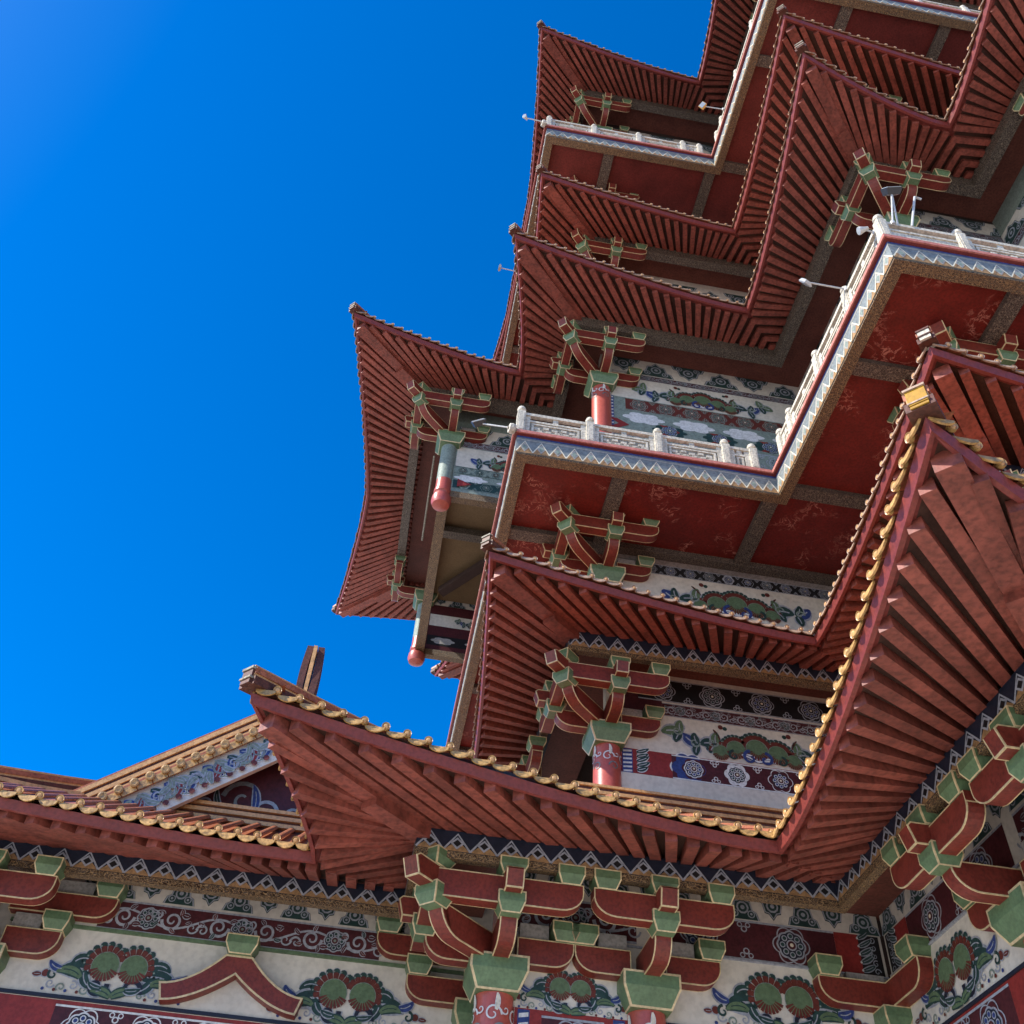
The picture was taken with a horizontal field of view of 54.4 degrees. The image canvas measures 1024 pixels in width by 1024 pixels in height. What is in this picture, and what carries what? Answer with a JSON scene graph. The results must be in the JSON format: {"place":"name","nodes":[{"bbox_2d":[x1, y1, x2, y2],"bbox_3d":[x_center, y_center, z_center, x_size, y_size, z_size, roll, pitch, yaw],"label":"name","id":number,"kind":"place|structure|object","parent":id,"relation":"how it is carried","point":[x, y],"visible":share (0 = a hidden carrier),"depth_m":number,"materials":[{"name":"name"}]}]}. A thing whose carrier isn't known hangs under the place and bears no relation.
{"place":"outdoors","nodes":[
{"label":"outdoors","id":0,"kind":"place"},
{"bbox_2d":[0,0,711,779],"label":"sky","id":1,"kind":"structure","parent":0,"point":[198,198],"materials":[{"name":"blue"}]},
{"label":"ground","id":2,"kind":"structure","parent":0,"visible":0},
{"bbox_2d":[0,645,493,1023],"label":"side pavilion","id":3,"kind":"structure","parent":2,"relation":"on","point":[189,882],"depth_m":18.02,"materials":[{"name":"wood"}]},
{"bbox_2d":[239,0,1023,1023],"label":"pagoda tower","id":4,"kind":"structure","parent":2,"relation":"on","point":[695,570],"depth_m":23.95,"materials":[{"name":"wood"}]},
{"bbox_2d":[471,418,507,427],"bbox_3d":[-0.445,-2.374,27.440,1.510,0.993,0.329,-9,-47,12],"label":"floodlight","id":5,"kind":"object","parent":4,"relation":"attached to","point":[478,423],"visible":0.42,"depth_m":27.61,"materials":[{"name":"metal"}]},
{"bbox_2d":[498,264,514,271],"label":"floodlight","id":6,"kind":"object","parent":4,"relation":"attached to","point":[499,267],"visible":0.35,"depth_m":42.21,"materials":[{"name":"metal"}]},
{"bbox_2d":[522,114,540,121],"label":"floodlight","id":7,"kind":"object","parent":4,"relation":"attached to","point":[524,116],"visible":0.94,"depth_m":40.58,"materials":[{"name":"metal"}]},
{"bbox_2d":[698,101,724,110],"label":"floodlight","id":8,"kind":"object","parent":4,"relation":"attached to","point":[702,105],"visible":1,"depth_m":40.04,"materials":[{"name":"metal"}]},
{"bbox_2d":[799,278,846,290],"bbox_3d":[7.367,-5.358,23.602,1.194,0.275,0.250,9,-46,-4],"label":"floodlight","id":9,"kind":"object","parent":4,"relation":"attached to","point":[805,282],"visible":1,"depth_m":23.54,"materials":[{"name":"metal"}]},
{"bbox_2d":[856,226,875,235],"bbox_3d":[7.992,-6.311,22.422,0.468,0.202,0.192,9,-46,-4],"label":"floodlight","id":10,"kind":"object","parent":4,"relation":"attached to","point":[860,230],"visible":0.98,"depth_m":22.37,"materials":[{"name":"metal"}]},
{"bbox_2d":[880,186,921,226],"bbox_3d":[9.041,-7.003,22.787,1.020,1.570,0.395,9,-46,-4],"label":"floodlight","id":11,"kind":"object","parent":4,"relation":"on","point":[891,191],"visible":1,"depth_m":23.01,"materials":[{"name":"metal"}]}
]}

